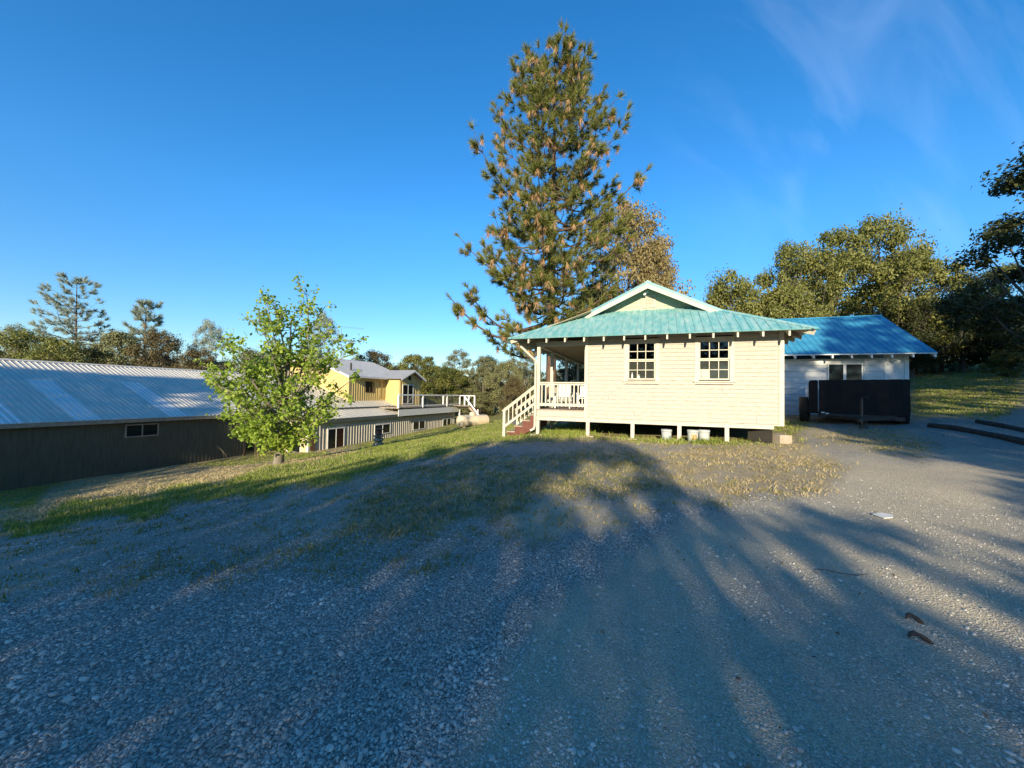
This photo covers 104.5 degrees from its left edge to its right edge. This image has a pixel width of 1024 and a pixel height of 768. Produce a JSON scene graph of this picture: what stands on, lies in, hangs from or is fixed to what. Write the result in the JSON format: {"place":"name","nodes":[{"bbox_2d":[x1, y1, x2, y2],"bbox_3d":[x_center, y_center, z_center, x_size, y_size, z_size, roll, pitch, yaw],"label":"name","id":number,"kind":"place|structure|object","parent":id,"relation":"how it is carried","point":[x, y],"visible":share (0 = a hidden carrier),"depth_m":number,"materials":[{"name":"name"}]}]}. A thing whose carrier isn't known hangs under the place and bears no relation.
{"place":"outdoors","nodes":[
{"label":"outdoors","id":0,"kind":"place"},
{"bbox_2d":[0,359,1023,767],"bbox_3d":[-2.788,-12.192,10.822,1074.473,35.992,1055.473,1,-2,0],"label":"ground","id":1,"kind":"structure","parent":0,"point":[964,467],"depth_m":2.88,"materials":[{"name":"grey gravel"}]},
{"bbox_2d":[0,322,29,358],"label":"pale tree","id":2,"kind":"object","parent":1,"relation":"on","point":[13,327],"visible":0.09,"depth_m":62.09,"materials":[{"name":"green plant"}]},
{"bbox_2d":[0,324,63,359],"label":"oak tree","id":3,"kind":"object","parent":1,"relation":"on","point":[13,339],"visible":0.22,"depth_m":45.24,"materials":[{"name":"green plant"}]},
{"bbox_2d":[17,335,92,363],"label":"oak tree","id":4,"kind":"object","parent":1,"relation":"on","point":[65,346],"visible":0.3,"depth_m":43.17,"materials":[{"name":"green plant"}]},
{"bbox_2d":[19,270,143,354],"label":"grey pine","id":5,"kind":"object","parent":1,"relation":"on","point":[65,312],"visible":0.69,"depth_m":51.11,"materials":[{"name":"green plant"}]},
{"bbox_2d":[52,346,125,364],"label":"oak tree","id":6,"kind":"object","parent":1,"relation":"on","point":[90,352],"visible":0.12,"depth_m":44.64,"materials":[{"name":"green plant"}]},
{"bbox_2d":[70,329,147,366],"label":"oak tree","id":7,"kind":"object","parent":1,"relation":"on","point":[119,339],"visible":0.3,"depth_m":47.12,"materials":[{"name":"green plant"}]},
{"bbox_2d":[0,358,284,490],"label":"barn","id":8,"kind":"structure","parent":1,"relation":"on","point":[63,421],"depth_m":20.22,"materials":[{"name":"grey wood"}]},
{"bbox_2d":[125,423,158,437],"bbox_3d":[-19.108,2.389,20.469,0.055,0.670,1.420,0,-2,20],"label":"window","id":9,"kind":"structure","parent":8,"relation":"in","point":[149,429],"depth_m":20.44,"materials":[{"name":"grey glass"}]},
{"bbox_2d":[114,298,180,367],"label":"grey pine","id":10,"kind":"object","parent":1,"relation":"on","point":[138,313],"visible":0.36,"depth_m":51.61,"materials":[{"name":"green plant"}]},
{"bbox_2d":[99,328,204,368],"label":"oak tree","id":11,"kind":"object","parent":1,"relation":"on","point":[167,346],"visible":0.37,"depth_m":46.41,"materials":[{"name":"green plant"}]},
{"bbox_2d":[166,348,225,369],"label":"oak tree","id":12,"kind":"object","parent":1,"relation":"on","point":[189,363],"visible":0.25,"depth_m":45.43,"materials":[{"name":"green plant"}]},
{"bbox_2d":[185,318,230,369],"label":"pale tree","id":13,"kind":"object","parent":1,"relation":"on","point":[208,341],"visible":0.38,"depth_m":51.55,"materials":[{"name":"green plant"}]},
{"bbox_2d":[216,347,268,412],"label":"oak tree","id":14,"kind":"object","parent":1,"relation":"on","point":[242,354],"visible":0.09,"depth_m":49.00,"materials":[{"name":"green plant"}]},
{"bbox_2d":[192,272,369,464],"bbox_3d":[-9.425,-0.489,16.343,6.436,8.224,4.849,0,-2,33],"label":"young tree","id":15,"kind":"object","parent":1,"relation":"on","point":[281,435],"visible":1,"depth_m":15.90,"materials":[{"name":"green plant"}]},
{"bbox_2d":[205,379,457,451],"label":"workshop","id":16,"kind":"structure","parent":1,"relation":"on","point":[356,422],"depth_m":33.31,"materials":[{"name":"metal"}]},
{"bbox_2d":[293,444,300,451],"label":"window","id":17,"kind":"structure","parent":16,"relation":"in","point":[299,448],"depth_m":27.37,"materials":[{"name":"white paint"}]},
{"bbox_2d":[310,435,314,451],"bbox_3d":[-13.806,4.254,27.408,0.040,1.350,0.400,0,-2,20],"label":"door","id":18,"kind":"structure","parent":16,"relation":"in","point":[312,448],"depth_m":27.39,"materials":[{"name":"brown wood"}]},
{"bbox_2d":[327,427,344,448],"bbox_3d":[-13.082,4.085,29.450,0.055,1.660,1.670,0,-2,20],"label":"sliding door","id":19,"kind":"structure","parent":16,"relation":"in","point":[335,436],"depth_m":29.41,"materials":[{"name":"white paint"}]},
{"bbox_2d":[281,354,426,405],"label":"yellow house","id":20,"kind":"structure","parent":16,"relation":"on","point":[375,382],"depth_m":39.50,"materials":[{"name":"yellow wood"}]},
{"bbox_2d":[365,381,373,391],"bbox_3d":[-13.638,0.282,37.990,0.050,1.050,1.200,0,-2,20],"label":"window","id":21,"kind":"structure","parent":20,"relation":"in","point":[369,386],"depth_m":37.95,"materials":[{"name":"brown glass"}]},
{"bbox_2d":[379,381,380,397],"bbox_3d":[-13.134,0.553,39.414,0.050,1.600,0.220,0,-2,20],"label":"door","id":22,"kind":"structure","parent":20,"relation":"in","point":[379,381],"depth_m":39.32,"materials":[{"name":"yellow wood"}]},
{"bbox_2d":[383,382,384,397],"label":"window","id":23,"kind":"structure","parent":20,"relation":"in","point":[383,382],"depth_m":39.96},
{"bbox_2d":[402,384,413,403],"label":"sliding door","id":24,"kind":"structure","parent":20,"relation":"in","point":[407,389],"depth_m":40.89,"materials":[{"name":"white paint"}]},
{"bbox_2d":[374,423,390,434],"bbox_3d":[-11.264,3.908,34.488,0.055,0.860,2.150,0,-2,20],"label":"window","id":25,"kind":"structure","parent":16,"relation":"in","point":[386,428],"depth_m":34.71,"materials":[{"name":"white paint"}]},
{"bbox_2d":[413,420,424,429],"bbox_3d":[-9.326,4.121,39.811,0.055,0.880,2.200,0,-2,20],"label":"window","id":26,"kind":"structure","parent":16,"relation":"in","point":[417,425],"depth_m":39.70,"materials":[{"name":"white paint"}]},
{"bbox_2d":[443,418,450,425],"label":"window","id":27,"kind":"structure","parent":16,"relation":"in","point":[447,421],"depth_m":45.03,"materials":[{"name":"white paint"}]},
{"bbox_2d":[308,311,356,359],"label":"pale tree","id":28,"kind":"object","parent":1,"relation":"on","point":[322,325],"visible":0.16,"depth_m":50.20,"materials":[{"name":"green plant"}]},
{"bbox_2d":[349,347,396,369],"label":"oak tree","id":29,"kind":"object","parent":1,"relation":"on","point":[375,357],"visible":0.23,"depth_m":59.60,"materials":[{"name":"green plant"}]},
{"bbox_2d":[373,428,384,445],"bbox_3d":[-8.205,3.297,24.374,0.720,1.125,0.720,1,-2,0],"label":"garden ornament","id":30,"kind":"object","parent":1,"relation":"on","point":[378,439],"visible":0.9,"depth_m":24.21,"materials":[{"name":"stone"}]},
{"bbox_2d":[388,353,447,404],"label":"oak tree","id":31,"kind":"object","parent":1,"relation":"on","point":[416,361],"visible":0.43,"depth_m":57.06,"materials":[{"name":"green plant"}]},
{"bbox_2d":[379,394,482,415],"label":"deck","id":32,"kind":"structure","parent":1,"relation":"on","point":[422,411],"depth_m":41.54,"materials":[{"name":"grey wood"}]},
{"bbox_2d":[418,355,443,404],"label":"oak tree","id":33,"kind":"object","parent":1,"relation":"on","point":[429,359],"visible":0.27,"depth_m":61.64,"materials":[{"name":"green plant"}]},
{"bbox_2d":[420,364,472,413],"bbox_3d":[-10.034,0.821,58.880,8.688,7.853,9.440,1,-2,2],"label":"laurel tree","id":34,"kind":"object","parent":1,"relation":"on","point":[447,382],"visible":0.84,"depth_m":56.81,"materials":[{"name":"green plant"}]},
{"bbox_2d":[438,349,479,408],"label":"tree","id":35,"kind":"object","parent":1,"relation":"on","point":[453,359],"visible":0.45,"depth_m":61.60,"materials":[{"name":"green plant"}]},
{"bbox_2d":[456,412,489,428],"bbox_3d":[-3.818,3.606,38.987,3.539,1.700,1.160,2,-2,-37],"label":"propane tank","id":36,"kind":"object","parent":1,"relation":"on","point":[469,420],"visible":0.89,"depth_m":38.37,"materials":[{"name":"metal"}]},
{"bbox_2d":[452,390,502,415],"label":"bush","id":37,"kind":"object","parent":1,"relation":"on","point":[480,396],"visible":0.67,"depth_m":55.06,"materials":[{"name":"green plant"}]},
{"bbox_2d":[462,355,504,413],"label":"tree","id":38,"kind":"object","parent":1,"relation":"on","point":[484,359],"visible":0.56,"depth_m":57.09,"materials":[{"name":"green plant"}]},
{"bbox_2d":[474,354,505,407],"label":"oak tree","id":39,"kind":"object","parent":1,"relation":"on","point":[489,389],"visible":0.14,"depth_m":61.42,"materials":[{"name":"green plant"}]},
{"bbox_2d":[481,355,533,414],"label":"tree","id":40,"kind":"object","parent":1,"relation":"on","point":[503,368],"visible":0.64,"depth_m":54.02,"materials":[{"name":"green plant"}]},
{"bbox_2d":[0,405,1022,602],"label":"weed grass","id":41,"kind":"structure","parent":1,"relation":"on","point":[378,513],"depth_m":5.34,"materials":[{"name":"plant"}]},
{"bbox_2d":[497,375,525,418],"bbox_3d":[-0.139,1.352,40.227,3.226,4.866,3.506,1,-2,-15],"label":"bush","id":42,"kind":"object","parent":1,"relation":"on","point":[513,383],"visible":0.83,"depth_m":39.63,"materials":[{"name":"green plant"}]},
{"bbox_2d":[0,369,1023,538],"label":"lawn grass","id":43,"kind":"structure","parent":1,"relation":"on","point":[228,491],"depth_m":10.11,"materials":[{"name":"green plant"}]},
{"bbox_2d":[0,370,1023,542],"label":"dry grass","id":44,"kind":"structure","parent":1,"relation":"on","point":[33,515],"depth_m":7.92,"materials":[{"name":"plant"}]},
{"bbox_2d":[509,353,542,407],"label":"tree","id":45,"kind":"object","parent":1,"relation":"on","point":[524,363],"visible":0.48,"depth_m":44.86,"materials":[{"name":"green plant"}]},
{"bbox_2d":[499,368,561,406],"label":"tree","id":46,"kind":"object","parent":1,"relation":"on","point":[543,373],"visible":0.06,"depth_m":69.37,"materials":[{"name":"green plant"}]},
{"bbox_2d":[526,376,562,407],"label":"oak tree","id":47,"kind":"object","parent":1,"relation":"on","point":[543,380],"visible":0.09,"depth_m":49.22,"materials":[{"name":"green plant"}]},
{"bbox_2d":[444,15,654,420],"bbox_3d":[1.804,-8.465,22.387,10.949,21.572,10.469,2,-2,-24],"label":"pine tree","id":48,"kind":"object","parent":1,"relation":"on","point":[547,220],"visible":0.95,"depth_m":20.70,"materials":[{"name":"green plant"}]},
{"bbox_2d":[556,360,583,403],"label":"oak tree","id":49,"kind":"object","parent":1,"relation":"on","point":[562,372],"visible":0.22,"depth_m":43.68,"materials":[{"name":"green plant"}]},
{"bbox_2d":[556,370,583,391],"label":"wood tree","id":50,"kind":"object","parent":1,"relation":"on","point":[557,371],"visible":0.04,"depth_m":69.27,"materials":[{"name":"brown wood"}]},
{"bbox_2d":[556,279,615,380],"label":"oak tree","id":51,"kind":"object","parent":1,"relation":"on","point":[582,368],"visible":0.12,"depth_m":30.48,"materials":[{"name":"green plant"}]},
{"bbox_2d":[581,187,700,305],"bbox_3d":[8.634,-7.176,33.078,10.467,17.063,10.561,2,-2,-23],"label":"tan oak tree","id":52,"kind":"object","parent":1,"relation":"on","point":[633,261],"visible":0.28,"depth_m":31.50,"materials":[{"name":"green plant"}]},
{"bbox_2d":[631,232,680,290],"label":"tan oak tree","id":53,"kind":"object","parent":1,"relation":"on","point":[659,247],"visible":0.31,"depth_m":30.29,"materials":[{"name":"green plant"}]},
{"bbox_2d":[502,280,819,443],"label":"cottage","id":54,"kind":"structure","parent":1,"relation":"on","point":[690,361],"depth_m":12.30,"materials":[{"name":"beige wood"}]},
{"bbox_2d":[554,385,572,408],"bbox_3d":[1.925,0.467,14.706,0.620,0.856,0.550,0,-2,20],"label":"porch chair","id":55,"kind":"object","parent":54,"relation":"on","point":[559,394],"visible":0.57,"depth_m":14.88,"materials":[{"name":"white paint"}]},
{"bbox_2d":[576,386,583,403],"bbox_3d":[2.974,0.522,16.134,0.620,0.856,0.550,0,-2,20],"label":"porch chair","id":56,"kind":"object","parent":54,"relation":"on","point":[580,394],"visible":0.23,"depth_m":16.40,"materials":[{"name":"white paint"}]},
{"bbox_2d":[623,338,660,383],"bbox_3d":[4.042,-0.706,12.357,1.120,1.400,0.155,0,-2,20],"label":"window","id":57,"kind":"structure","parent":54,"relation":"in","point":[647,369],"depth_m":12.38,"materials":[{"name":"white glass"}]},
{"bbox_2d":[693,336,735,383],"bbox_3d":[5.951,-0.691,11.665,1.120,1.400,0.155,0,-2,20],"label":"window","id":58,"kind":"structure","parent":54,"relation":"in","point":[709,368],"depth_m":11.68,"materials":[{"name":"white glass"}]},
{"bbox_2d":[661,429,671,439],"bbox_3d":[4.665,1.549,11.964,0.316,0.358,0.318,1,-2,0],"label":"bucket","id":59,"kind":"object","parent":1,"relation":"on","point":[666,433],"visible":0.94,"depth_m":11.85,"materials":[{"name":"plastic"}]},
{"bbox_2d":[366,439,1016,766],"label":"leaf litter","id":60,"kind":"object","parent":1,"relation":"on","point":[737,677],"visible":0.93,"depth_m":2.53,"materials":[{"name":"brown plant"}]},
{"bbox_2d":[687,430,698,441],"bbox_3d":[5.290,1.525,11.588,0.316,0.358,0.318,1,-2,0],"label":"bucket","id":61,"kind":"object","parent":1,"relation":"on","point":[692,434],"visible":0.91,"depth_m":11.47,"materials":[{"name":"plastic"}]},
{"bbox_2d":[698,429,709,440],"bbox_3d":[5.595,1.518,11.542,0.316,0.358,0.318,1,-2,0],"label":"bucket","id":62,"kind":"object","parent":1,"relation":"on","point":[704,433],"visible":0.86,"depth_m":11.42,"materials":[{"name":"plastic"}]},
{"bbox_2d":[699,263,777,316],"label":"oak tree","id":63,"kind":"object","parent":1,"relation":"on","point":[720,295],"visible":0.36,"depth_m":26.09,"materials":[{"name":"green plant"}]},
{"bbox_2d":[746,277,834,318],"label":"oak tree","id":64,"kind":"object","parent":1,"relation":"on","point":[795,302],"visible":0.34,"depth_m":24.79,"materials":[{"name":"green plant"}]},
{"bbox_2d":[731,234,862,317],"bbox_3d":[20.423,-5.177,28.548,7.071,11.301,7.008,1,-2,4],"label":"oak tree","id":65,"kind":"object","parent":1,"relation":"on","point":[786,254],"visible":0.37,"depth_m":28.32,"materials":[{"name":"green plant"}]},
{"bbox_2d":[777,222,903,315],"bbox_3d":[24.433,-6.042,30.468,7.698,12.346,6.880,0,-2,37],"label":"oak tree","id":66,"kind":"object","parent":1,"relation":"on","point":[837,239],"visible":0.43,"depth_m":29.05,"materials":[{"name":"green plant"}]},
{"bbox_2d":[816,569,864,574],"bbox_3d":[2.846,1.633,3.431,0.420,0.008,0.057,1,-2,14],"label":"twig","id":67,"kind":"object","parent":1,"relation":"on","point":[837,572],"visible":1,"depth_m":3.44,"materials":[{"name":"wood"}]},
{"bbox_2d":[799,379,910,428],"bbox_3d":[12.218,0.702,14.284,3.020,1.699,3.495,0,-2,41],"label":"utility trailer","id":68,"kind":"object","parent":1,"relation":"on","point":[880,400],"visible":0.96,"depth_m":13.86,"materials":[{"name":"black metal"}]},
{"bbox_2d":[773,315,937,414],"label":"garage","id":69,"kind":"structure","parent":1,"relation":"on","point":[869,347],"depth_m":16.99,"materials":[{"name":"white"}]},
{"bbox_2d":[827,363,844,379],"bbox_3d":[13.674,-0.274,16.720,0.600,1.200,0.050,0,-2,20],"label":"window","id":70,"kind":"structure","parent":69,"relation":"in","point":[835,371],"depth_m":16.72,"materials":[{"name":"white paint"}]},
{"bbox_2d":[845,363,862,379],"bbox_3d":[14.248,-0.269,16.512,0.620,1.200,0.050,0,-2,20],"label":"window","id":71,"kind":"structure","parent":69,"relation":"in","point":[853,371],"depth_m":16.51,"materials":[{"name":"white paint"}]},
{"bbox_2d":[845,303,881,314],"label":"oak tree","id":72,"kind":"object","parent":1,"relation":"on","point":[864,309],"visible":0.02,"depth_m":39.03,"materials":[{"name":"green plant"}]},
{"bbox_2d":[830,203,953,356],"bbox_3d":[27.179,-6.683,29.746,8.412,13.098,8.338,0,-2,38],"label":"oak tree","id":73,"kind":"object","parent":1,"relation":"on","point":[897,238],"visible":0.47,"depth_m":28.65,"materials":[{"name":"green plant"}]},
{"bbox_2d":[905,612,923,623],"bbox_3d":[2.769,1.611,2.726,0.099,0.052,0.048,0,-2,39],"label":"bark strip","id":74,"kind":"object","parent":1,"relation":"on","point":[915,617],"visible":1,"depth_m":2.72,"materials":[{"name":"wood"}]},
{"bbox_2d":[907,630,934,644],"bbox_3d":[2.589,1.604,2.512,0.128,0.053,0.048,0,-2,34],"label":"bark strip","id":75,"kind":"object","parent":1,"relation":"on","point":[920,635],"visible":1,"depth_m":2.51,"materials":[{"name":"wood"}]},
{"bbox_2d":[851,240,1009,373],"bbox_3d":[31.353,-5.547,30.530,8.338,10.318,8.412,2,-2,-43],"label":"oak tree","id":76,"kind":"object","parent":1,"relation":"on","point":[935,264],"visible":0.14,"depth_m":28.34,"materials":[{"name":"green plant"}]},
{"bbox_2d":[876,296,988,377],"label":"oak tree","id":77,"kind":"object","parent":1,"relation":"on","point":[917,325],"visible":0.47,"depth_m":27.18,"materials":[{"name":"green plant"}]},
{"bbox_2d":[910,320,1013,373],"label":"oak tree","id":78,"kind":"object","parent":1,"relation":"on","point":[939,368],"visible":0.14,"depth_m":29.12,"materials":[{"name":"green plant"}]},
{"bbox_2d":[922,141,1023,354],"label":"oak tree","id":79,"kind":"object","parent":1,"relation":"on","point":[1005,233],"visible":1,"depth_m":17.10,"materials":[{"name":"green plant"}]},
{"bbox_2d":[927,268,1020,372],"bbox_3d":[32.419,-4.555,29.126,6.308,7.822,6.364,1,-2,-17],"label":"oak tree","id":80,"kind":"object","parent":1,"relation":"on","point":[963,357],"visible":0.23,"depth_m":28.51,"materials":[{"name":"green plant"}]},
{"bbox_2d":[927,423,1023,444],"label":"edging log","id":81,"kind":"object","parent":1,"relation":"on","point":[1014,439],"visible":0.9,"depth_m":11.00,"materials":[{"name":"wood"}]},
{"bbox_2d":[967,309,1023,369],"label":"oak tree","id":82,"kind":"object","parent":1,"relation":"on","point":[992,344],"visible":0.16,"depth_m":27.66,"materials":[{"name":"green plant"}]},
{"bbox_2d":[973,261,1023,366],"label":"oak tree","id":83,"kind":"object","parent":1,"relation":"on","point":[1003,267],"visible":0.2,"depth_m":30.55,"materials":[{"name":"green plant"}]},
{"bbox_2d":[974,419,1023,431],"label":"edging log","id":84,"kind":"object","parent":1,"relation":"on","point":[1002,425],"visible":0.89,"depth_m":11.67,"materials":[{"name":"wood"}]},
{"bbox_2d":[976,349,1023,376],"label":"slope bush","id":85,"kind":"object","parent":1,"relation":"on","point":[999,357],"visible":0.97,"depth_m":23.59,"materials":[{"name":"green plant"}]},
{"bbox_2d":[0,0,1023,382],"label":"sky","id":86,"kind":"structure","parent":0,"point":[195,157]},
{"bbox_2d":[285,426,806,457],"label":"tall grass","id":87,"kind":"structure","parent":0,"point":[575,431],"depth_m":12.44,"materials":[{"name":"green plant"}]},
{"bbox_2d":[872,512,892,518],"bbox_3d":[4.623,1.632,4.920,0.220,0.013,0.160,-1,2,-17],"label":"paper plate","id":88,"kind":"object","parent":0,"point":[884,515],"visible":1,"depth_m":4.90,"materials":[{"name":"white paper"}]}
]}

